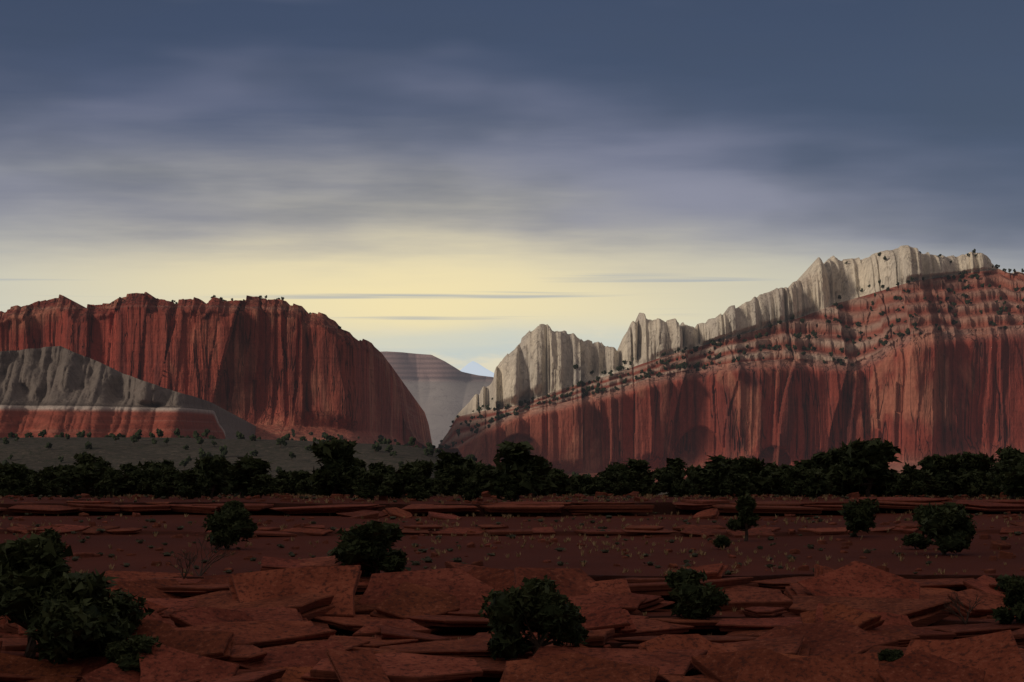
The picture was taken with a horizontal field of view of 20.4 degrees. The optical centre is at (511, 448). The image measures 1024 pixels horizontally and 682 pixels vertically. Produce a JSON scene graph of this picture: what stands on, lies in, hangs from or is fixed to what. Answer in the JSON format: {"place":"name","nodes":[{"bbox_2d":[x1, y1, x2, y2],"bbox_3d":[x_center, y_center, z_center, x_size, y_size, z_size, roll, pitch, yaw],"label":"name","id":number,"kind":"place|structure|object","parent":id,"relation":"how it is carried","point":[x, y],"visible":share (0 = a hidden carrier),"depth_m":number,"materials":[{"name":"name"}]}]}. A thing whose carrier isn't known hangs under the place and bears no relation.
{"place":"outdoors","nodes":[
{"label":"outdoors","id":0,"kind":"place"},
{"bbox_2d":[0,346,255,438],"bbox_3d":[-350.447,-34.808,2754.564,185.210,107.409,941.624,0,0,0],"label":"hill","id":1,"kind":"structure","parent":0,"point":[53,391],"depth_m":2389.37,"materials":[{"name":"grey stone"}]},
{"bbox_2d":[0,292,462,456],"bbox_3d":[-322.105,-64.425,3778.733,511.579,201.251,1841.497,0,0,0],"label":"cliff rock","id":2,"kind":"object","parent":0,"point":[272,369],"visible":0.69,"depth_m":2978.91,"materials":[{"name":"red stone"}]},
{"bbox_2d":[0,437,667,495],"bbox_3d":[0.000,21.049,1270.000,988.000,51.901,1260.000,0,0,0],"label":"hillside","id":3,"kind":"structure","parent":0,"point":[34,453],"depth_m":1151.63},
{"bbox_2d":[2,428,590,475],"bbox_3d":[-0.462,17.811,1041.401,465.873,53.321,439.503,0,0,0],"label":"juniper tree","id":4,"kind":"object","parent":3,"relation":"on","point":[136,437],"visible":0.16,"depth_m":1185.37,"materials":[{"name":"green plant"}]},
{"bbox_2d":[381,351,493,447],"bbox_3d":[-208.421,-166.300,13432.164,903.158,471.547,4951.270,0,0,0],"label":"distant mesa","id":5,"kind":"structure","parent":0,"point":[442,392],"depth_m":11737.83,"materials":[{"name":"grey stone"}]},
{"bbox_2d":[460,361,493,376],"bbox_3d":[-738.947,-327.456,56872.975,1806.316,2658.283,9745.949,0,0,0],"label":"distant mountain","id":6,"kind":"structure","parent":0,"point":[473,367],"depth_m":53468.54,"materials":[{"name":"grey stone"}]},
{"bbox_2d":[0,495,1023,681],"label":"terrain","id":7,"kind":"structure","parent":0,"point":[598,566],"depth_m":222.94,"materials":[{"name":"red soil"}]},
{"bbox_2d":[2,479,24,495],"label":"juniper tree","id":8,"kind":"object","parent":7,"relation":"on","point":[13,486],"visible":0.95,"depth_m":343.45,"materials":[{"name":"green plant"}]},
{"bbox_2d":[0,461,29,495],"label":"juniper tree","id":9,"kind":"object","parent":7,"relation":"on","point":[13,470],"visible":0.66,"depth_m":349.00,"materials":[{"name":"green plant"}]},
{"bbox_2d":[22,474,39,496],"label":"juniper tree","id":10,"kind":"object","parent":7,"relation":"on","point":[30,479],"visible":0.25,"depth_m":344.70,"materials":[{"name":"green plant"}]},
{"bbox_2d":[0,532,72,658],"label":"juniper tree","id":11,"kind":"object","parent":7,"relation":"on","point":[32,569],"visible":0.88,"depth_m":152.32,"materials":[{"name":"green plant"}]},
{"bbox_2d":[27,479,56,496],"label":"juniper tree","id":12,"kind":"object","parent":7,"relation":"on","point":[38,486],"visible":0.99,"depth_m":333.94,"materials":[{"name":"green plant"}]},
{"bbox_2d":[37,469,59,496],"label":"juniper tree","id":13,"kind":"object","parent":7,"relation":"on","point":[45,476],"visible":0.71,"depth_m":338.86,"materials":[{"name":"green plant"}]},
{"bbox_2d":[39,527,70,575],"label":"juniper tree","id":14,"kind":"object","parent":7,"relation":"on","point":[48,533],"visible":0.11,"depth_m":179.90,"materials":[{"name":"green plant"}]},
{"bbox_2d":[50,461,100,499],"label":"juniper tree","id":15,"kind":"object","parent":7,"relation":"on","point":[80,479],"visible":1,"depth_m":290.92,"materials":[{"name":"green plant"}]},
{"bbox_2d":[58,451,111,496],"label":"juniper tree","id":16,"kind":"object","parent":7,"relation":"on","point":[100,463],"visible":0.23,"depth_m":326.38,"materials":[{"name":"green plant"}]},
{"bbox_2d":[93,467,127,497],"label":"juniper tree","id":17,"kind":"object","parent":7,"relation":"on","point":[111,481],"visible":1,"depth_m":307.55,"materials":[{"name":"green plant"}]},
{"bbox_2d":[93,587,154,639],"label":"juniper tree","id":18,"kind":"object","parent":7,"relation":"on","point":[125,604],"visible":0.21,"depth_m":155.26,"materials":[{"name":"green plant"}]},
{"bbox_2d":[112,463,144,495],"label":"juniper tree","id":19,"kind":"object","parent":7,"relation":"on","point":[128,469],"visible":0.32,"depth_m":364.35,"materials":[{"name":"green plant"}]},
{"bbox_2d":[102,632,166,672],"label":"juniper tree","id":20,"kind":"object","parent":7,"relation":"on","point":[123,655],"visible":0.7,"depth_m":147.39,"materials":[{"name":"green plant"}]},
{"bbox_2d":[126,473,147,494],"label":"juniper tree","id":21,"kind":"object","parent":7,"relation":"on","point":[133,481],"visible":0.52,"depth_m":349.86,"materials":[{"name":"green plant"}]},
{"bbox_2d":[138,460,174,477],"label":"juniper tree","id":22,"kind":"object","parent":7,"relation":"on","point":[147,464],"visible":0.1,"depth_m":357.39,"materials":[{"name":"green plant"}]},
{"bbox_2d":[138,459,177,496],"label":"juniper tree","id":23,"kind":"object","parent":7,"relation":"on","point":[145,484],"visible":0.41,"depth_m":345.30,"materials":[{"name":"green plant"}]},
{"bbox_2d":[152,465,181,498],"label":"juniper tree","id":24,"kind":"object","parent":7,"relation":"on","point":[163,486],"visible":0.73,"depth_m":301.00,"materials":[{"name":"green plant"}]},
{"bbox_2d":[172,468,207,498],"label":"juniper tree","id":25,"kind":"object","parent":7,"relation":"on","point":[188,486],"visible":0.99,"depth_m":295.23,"materials":[{"name":"green plant"}]},
{"bbox_2d":[194,455,233,498],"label":"juniper tree","id":26,"kind":"object","parent":7,"relation":"on","point":[214,469],"visible":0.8,"depth_m":300.67,"materials":[{"name":"green plant"}]},
{"bbox_2d":[201,507,257,548],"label":"juniper tree","id":27,"kind":"object","parent":7,"relation":"on","point":[227,526],"visible":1,"depth_m":216.41,"materials":[{"name":"green plant"}]},
{"bbox_2d":[221,500,245,509],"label":"juniper tree","id":28,"kind":"object","parent":7,"relation":"on","point":[232,504],"visible":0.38,"depth_m":255.83,"materials":[{"name":"green plant"}]},
{"bbox_2d":[225,452,272,497],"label":"juniper tree","id":29,"kind":"object","parent":7,"relation":"on","point":[244,470],"visible":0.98,"depth_m":317.64,"materials":[{"name":"green plant"}]},
{"bbox_2d":[247,474,275,497],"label":"juniper tree","id":30,"kind":"object","parent":7,"relation":"on","point":[261,483],"visible":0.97,"depth_m":314.25,"materials":[{"name":"green plant"}]},
{"bbox_2d":[274,468,291,494],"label":"juniper tree","id":31,"kind":"object","parent":7,"relation":"on","point":[281,478],"visible":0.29,"depth_m":428.54,"materials":[{"name":"green plant"}]},
{"bbox_2d":[286,471,302,485],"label":"juniper tree","id":32,"kind":"object","parent":7,"relation":"on","point":[294,479],"visible":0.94,"depth_m":396.80,"materials":[{"name":"green plant"}]},
{"bbox_2d":[279,470,310,494],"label":"juniper tree","id":33,"kind":"object","parent":7,"relation":"on","point":[289,488],"visible":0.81,"depth_m":397.27,"materials":[{"name":"green plant"}]},
{"bbox_2d":[295,477,314,495],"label":"juniper tree","id":34,"kind":"object","parent":7,"relation":"on","point":[305,483],"visible":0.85,"depth_m":395.60,"materials":[{"name":"green plant"}]},
{"bbox_2d":[307,437,362,495],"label":"juniper tree","id":35,"kind":"object","parent":7,"relation":"on","point":[340,450],"visible":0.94,"depth_m":313.25,"materials":[{"name":"green plant"}]},
{"bbox_2d":[330,459,369,497],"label":"juniper tree","id":36,"kind":"object","parent":7,"relation":"on","point":[349,475],"visible":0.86,"depth_m":312.15,"materials":[{"name":"green plant"}]},
{"bbox_2d":[353,472,392,499],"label":"juniper tree","id":37,"kind":"object","parent":7,"relation":"on","point":[371,482],"visible":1,"depth_m":295.10,"materials":[{"name":"green plant"}]},
{"bbox_2d":[367,461,394,484],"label":"juniper tree","id":38,"kind":"object","parent":7,"relation":"on","point":[378,467],"visible":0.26,"depth_m":340.23,"materials":[{"name":"green plant"}]},
{"bbox_2d":[375,473,402,498],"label":"juniper tree","id":39,"kind":"object","parent":7,"relation":"on","point":[389,475],"visible":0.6,"depth_m":304.06,"materials":[{"name":"green plant"}]},
{"bbox_2d":[377,458,424,498],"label":"juniper tree","id":40,"kind":"object","parent":7,"relation":"on","point":[408,473],"visible":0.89,"depth_m":301.96,"materials":[{"name":"green plant"}]},
{"bbox_2d":[402,482,431,500],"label":"juniper tree","id":41,"kind":"object","parent":7,"relation":"on","point":[414,490],"visible":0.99,"depth_m":295.22,"materials":[{"name":"green plant"}]},
{"bbox_2d":[414,459,441,488],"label":"juniper tree","id":42,"kind":"object","parent":7,"relation":"on","point":[427,466],"visible":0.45,"depth_m":327.00,"materials":[{"name":"green plant"}]},
{"bbox_2d":[419,476,440,495],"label":"juniper tree","id":43,"kind":"object","parent":7,"relation":"on","point":[434,490],"visible":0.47,"depth_m":318.08,"materials":[{"name":"green plant"}]},
{"bbox_2d":[443,464,470,495],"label":"juniper tree","id":44,"kind":"object","parent":7,"relation":"on","point":[454,482],"visible":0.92,"depth_m":340.94,"materials":[{"name":"green plant"}]},
{"bbox_2d":[434,448,480,477],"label":"juniper tree","id":45,"kind":"object","parent":7,"relation":"on","point":[446,458],"visible":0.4,"depth_m":347.91,"materials":[{"name":"green plant"}]},
{"bbox_2d":[457,477,483,500],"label":"juniper tree","id":46,"kind":"object","parent":7,"relation":"on","point":[472,492],"visible":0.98,"depth_m":295.88,"materials":[{"name":"green plant"}]},
{"bbox_2d":[470,463,495,491],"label":"juniper tree","id":47,"kind":"object","parent":7,"relation":"on","point":[481,472],"visible":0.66,"depth_m":340.25,"materials":[{"name":"green plant"}]},
{"bbox_2d":[498,479,524,501],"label":"juniper tree","id":48,"kind":"object","parent":7,"relation":"on","point":[510,491],"visible":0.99,"depth_m":291.48,"materials":[{"name":"green plant"}]},
{"bbox_2d":[0,491,1023,681],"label":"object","id":49,"kind":"structure","parent":7,"relation":"on","point":[273,619],"depth_m":164.24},
{"bbox_2d":[23,569,135,664],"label":"juniper tree","id":50,"kind":"object","parent":49,"relation":"on","point":[71,620],"visible":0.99,"depth_m":149.00,"materials":[{"name":"green plant"}]},
{"bbox_2d":[327,520,410,575],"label":"juniper tree","id":51,"kind":"object","parent":49,"relation":"on","point":[371,542],"visible":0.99,"depth_m":177.66,"materials":[{"name":"green plant"}]},
{"bbox_2d":[878,649,904,661],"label":"bush","id":52,"kind":"object","parent":49,"relation":"on","point":[888,655],"visible":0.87,"depth_m":149.98,"materials":[{"name":"green plant"}]},
{"bbox_2d":[989,574,1023,623],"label":"juniper tree","id":53,"kind":"object","parent":49,"relation":"on","point":[1012,587],"visible":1,"depth_m":165.99,"materials":[{"name":"green plant"}]},
{"bbox_2d":[0,492,1023,638],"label":"dry grass tufts","id":54,"kind":"object","parent":7,"relation":"on","point":[748,560],"visible":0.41,"depth_m":248.56,"materials":[{"name":"beige plant"}]},
{"bbox_2d":[1,493,1022,636],"bbox_3d":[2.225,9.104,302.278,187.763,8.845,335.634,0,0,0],"label":"sage shrub","id":55,"kind":"object","parent":7,"relation":"on","point":[427,559],"visible":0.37,"depth_m":228.70,"materials":[{"name":"green plant"}]},
{"bbox_2d":[481,440,551,501],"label":"juniper tree","id":56,"kind":"object","parent":7,"relation":"on","point":[518,464],"visible":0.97,"depth_m":292.37,"materials":[{"name":"green plant"}]},
{"bbox_2d":[478,575,589,659],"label":"juniper tree","id":57,"kind":"object","parent":7,"relation":"on","point":[542,608],"visible":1,"depth_m":152.19,"materials":[{"name":"green plant"}]},
{"bbox_2d":[531,456,558,497],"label":"juniper tree","id":58,"kind":"object","parent":7,"relation":"on","point":[551,485],"visible":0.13,"depth_m":318.56,"materials":[{"name":"green plant"}]},
{"bbox_2d":[551,468,571,493],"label":"juniper tree","id":59,"kind":"object","parent":7,"relation":"on","point":[561,477],"visible":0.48,"depth_m":346.83,"materials":[{"name":"green plant"}]},
{"bbox_2d":[553,472,572,495],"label":"juniper tree","id":60,"kind":"object","parent":7,"relation":"on","point":[563,489],"visible":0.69,"depth_m":347.10,"materials":[{"name":"green plant"}]},
{"bbox_2d":[166,532,985,623],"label":"dead shrub branches","id":61,"kind":"object","parent":7,"relation":"on","point":[189,558],"visible":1,"depth_m":179.79,"materials":[{"name":"plant"}]},
{"bbox_2d":[568,481,583,495],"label":"juniper tree","id":62,"kind":"object","parent":7,"relation":"on","point":[575,485],"visible":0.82,"depth_m":425.16,"materials":[{"name":"green plant"}]},
{"bbox_2d":[570,474,592,488],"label":"juniper tree","id":63,"kind":"object","parent":7,"relation":"on","point":[583,480],"visible":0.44,"depth_m":448.53,"materials":[{"name":"green plant"}]},
{"bbox_2d":[583,475,610,495],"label":"juniper tree","id":64,"kind":"object","parent":7,"relation":"on","point":[599,484],"visible":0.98,"depth_m":344.72,"materials":[{"name":"green plant"}]},
{"bbox_2d":[598,473,618,495],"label":"juniper tree","id":65,"kind":"object","parent":7,"relation":"on","point":[611,486],"visible":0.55,"depth_m":357.32,"materials":[{"name":"green plant"}]},
{"bbox_2d":[596,461,634,475],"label":"juniper tree","id":66,"kind":"object","parent":7,"relation":"on","point":[611,469],"visible":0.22,"depth_m":458.71,"materials":[{"name":"green plant"}]},
{"bbox_2d":[611,479,629,495],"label":"juniper tree","id":67,"kind":"object","parent":7,"relation":"on","point":[622,487],"visible":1,"depth_m":351.72,"materials":[{"name":"green plant"}]},
{"bbox_2d":[618,470,648,494],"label":"juniper tree","id":68,"kind":"object","parent":7,"relation":"on","point":[633,478],"visible":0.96,"depth_m":352.80,"materials":[{"name":"green plant"}]},
{"bbox_2d":[612,458,655,483],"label":"juniper tree","id":69,"kind":"object","parent":7,"relation":"on","point":[640,465],"visible":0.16,"depth_m":475.15,"materials":[{"name":"green plant"}]},
{"bbox_2d":[639,475,657,495],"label":"juniper tree","id":70,"kind":"object","parent":7,"relation":"on","point":[648,480],"visible":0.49,"depth_m":415.34,"materials":[{"name":"green plant"}]},
{"bbox_2d":[650,466,684,496],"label":"juniper tree","id":71,"kind":"object","parent":7,"relation":"on","point":[666,478],"visible":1,"depth_m":318.43,"materials":[{"name":"green plant"}]},
{"bbox_2d":[650,457,690,494],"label":"juniper tree","id":72,"kind":"object","parent":7,"relation":"on","point":[677,464],"visible":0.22,"depth_m":373.79,"materials":[{"name":"green plant"}]},
{"bbox_2d":[664,567,730,619],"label":"juniper tree","id":73,"kind":"object","parent":7,"relation":"on","point":[694,598],"visible":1,"depth_m":167.01,"materials":[{"name":"green plant"}]},
{"bbox_2d":[680,455,737,495],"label":"juniper tree","id":74,"kind":"object","parent":7,"relation":"on","point":[716,459],"visible":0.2,"depth_m":314.12,"materials":[{"name":"green plant"}]},
{"bbox_2d":[684,462,734,497],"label":"juniper tree","id":75,"kind":"object","parent":7,"relation":"on","point":[714,484],"visible":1,"depth_m":297.38,"materials":[{"name":"green plant"}]},
{"bbox_2d":[712,535,731,548],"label":"bush","id":76,"kind":"object","parent":7,"relation":"on","point":[720,540],"visible":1,"depth_m":215.36,"materials":[{"name":"green plant"}]},
{"bbox_2d":[728,473,754,497],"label":"juniper tree","id":77,"kind":"object","parent":7,"relation":"on","point":[742,487],"visible":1,"depth_m":297.56,"materials":[{"name":"green plant"}]},
{"bbox_2d":[725,493,760,540],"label":"juniper tree","id":78,"kind":"object","parent":7,"relation":"on","point":[747,517],"visible":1,"depth_m":227.61,"materials":[{"name":"green plant"}]},
{"bbox_2d":[729,456,774,495],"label":"juniper tree","id":79,"kind":"object","parent":7,"relation":"on","point":[750,467],"visible":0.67,"depth_m":321.02,"materials":[{"name":"green plant"}]},
{"bbox_2d":[754,466,774,494],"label":"juniper tree","id":80,"kind":"object","parent":7,"relation":"on","point":[766,471],"visible":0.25,"depth_m":348.51,"materials":[{"name":"green plant"}]},
{"bbox_2d":[757,463,792,496],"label":"juniper tree","id":81,"kind":"object","parent":7,"relation":"on","point":[777,469],"visible":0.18,"depth_m":340.15,"materials":[{"name":"green plant"}]},
{"bbox_2d":[768,469,795,496],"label":"juniper tree","id":82,"kind":"object","parent":7,"relation":"on","point":[775,477],"visible":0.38,"depth_m":327.16,"materials":[{"name":"green plant"}]},
{"bbox_2d":[778,466,804,496],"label":"juniper tree","id":83,"kind":"object","parent":7,"relation":"on","point":[788,479],"visible":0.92,"depth_m":300.36,"materials":[{"name":"green plant"}]},
{"bbox_2d":[795,459,820,470],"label":"juniper tree","id":84,"kind":"object","parent":7,"relation":"on","point":[803,464],"visible":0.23,"depth_m":380.52,"materials":[{"name":"green plant"}]},
{"bbox_2d":[794,467,833,498],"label":"juniper tree","id":85,"kind":"object","parent":7,"relation":"on","point":[815,484],"visible":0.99,"depth_m":291.26,"materials":[{"name":"green plant"}]},
{"bbox_2d":[810,446,845,493],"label":"juniper tree","id":86,"kind":"object","parent":7,"relation":"on","point":[831,457],"visible":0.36,"depth_m":335.64,"materials":[{"name":"green plant"}]},
{"bbox_2d":[833,456,875,495],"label":"juniper tree","id":87,"kind":"object","parent":7,"relation":"on","point":[849,488],"visible":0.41,"depth_m":307.75,"materials":[{"name":"green plant"}]},
{"bbox_2d":[838,497,879,536],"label":"juniper tree","id":88,"kind":"object","parent":7,"relation":"on","point":[860,516],"visible":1,"depth_m":231.16,"materials":[{"name":"green plant"}]},
{"bbox_2d":[825,437,902,496],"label":"juniper tree","id":89,"kind":"object","parent":7,"relation":"on","point":[872,458],"visible":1,"depth_m":304.90,"materials":[{"name":"green plant"}]},
{"bbox_2d":[890,473,915,496],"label":"juniper tree","id":90,"kind":"object","parent":7,"relation":"on","point":[897,488],"visible":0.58,"depth_m":298.74,"materials":[{"name":"green plant"}]},
{"bbox_2d":[899,462,935,496],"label":"juniper tree","id":91,"kind":"object","parent":7,"relation":"on","point":[913,479],"visible":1,"depth_m":294.60,"materials":[{"name":"green plant"}]},
{"bbox_2d":[901,532,933,548],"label":"bush","id":92,"kind":"object","parent":7,"relation":"on","point":[918,540],"visible":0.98,"depth_m":215.82,"materials":[{"name":"green plant"}]},
{"bbox_2d":[916,454,968,496],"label":"juniper tree","id":93,"kind":"object","parent":7,"relation":"on","point":[941,468],"visible":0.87,"depth_m":300.45,"materials":[{"name":"green plant"}]},
{"bbox_2d":[911,502,976,554],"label":"juniper tree","id":94,"kind":"object","parent":7,"relation":"on","point":[948,526],"visible":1,"depth_m":207.28,"materials":[{"name":"green plant"}]},
{"bbox_2d":[948,468,968,495],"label":"juniper tree","id":95,"kind":"object","parent":7,"relation":"on","point":[960,472],"visible":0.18,"depth_m":310.06,"materials":[{"name":"green plant"}]},
{"bbox_2d":[957,471,982,497],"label":"juniper tree","id":96,"kind":"object","parent":7,"relation":"on","point":[971,481],"visible":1,"depth_m":297.55,"materials":[{"name":"green plant"}]},
{"bbox_2d":[954,451,995,496],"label":"juniper tree","id":97,"kind":"object","parent":7,"relation":"on","point":[980,460],"visible":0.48,"depth_m":345.69,"materials":[{"name":"green plant"}]},
{"bbox_2d":[966,471,987,496],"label":"juniper tree","id":98,"kind":"object","parent":7,"relation":"on","point":[983,475],"visible":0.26,"depth_m":325.92,"materials":[{"name":"green plant"}]},
{"bbox_2d":[984,472,1003,496],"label":"juniper tree","id":99,"kind":"object","parent":7,"relation":"on","point":[991,489],"visible":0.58,"depth_m":298.42,"materials":[{"name":"green plant"}]},
{"bbox_2d":[986,460,1022,496],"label":"juniper tree","id":100,"kind":"object","parent":7,"relation":"on","point":[1001,466],"visible":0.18,"depth_m":304.04,"materials":[{"name":"green plant"}]},
{"bbox_2d":[988,445,1023,476],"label":"juniper tree","id":101,"kind":"object","parent":7,"relation":"on","point":[1007,453],"visible":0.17,"depth_m":365.97,"materials":[{"name":"green plant"}]},
{"bbox_2d":[999,461,1023,498],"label":"juniper tree","id":102,"kind":"object","parent":7,"relation":"on","point":[1012,484],"visible":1,"depth_m":290.14,"materials":[{"name":"green plant"}]},
{"bbox_2d":[1010,454,1023,497],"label":"juniper tree","id":103,"kind":"object","parent":7,"relation":"on","point":[1016,461],"visible":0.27,"depth_m":293.83,"materials":[{"name":"green plant"}]},
{"bbox_2d":[0,0,1023,372],"label":"sky","id":104,"kind":"structure","parent":0,"point":[450,181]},
{"bbox_2d":[437,245,1023,481],"bbox_3d":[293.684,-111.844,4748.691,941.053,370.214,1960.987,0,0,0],"label":"cliff rock","id":105,"kind":"object","parent":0,"point":[949,388],"visible":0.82,"depth_m":3998.11,"materials":[{"name":"red stone"}]},
{"label":"ground surface","id":106,"kind":"structure","parent":0,"visible":0},
{"bbox_2d":[171,249,1023,469],"bbox_3d":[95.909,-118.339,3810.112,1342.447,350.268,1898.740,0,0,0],"label":"shrubs","id":107,"kind":"object","parent":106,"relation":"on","point":[713,342],"visible":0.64,"depth_m":4024.06,"materials":[{"name":"green plant"}]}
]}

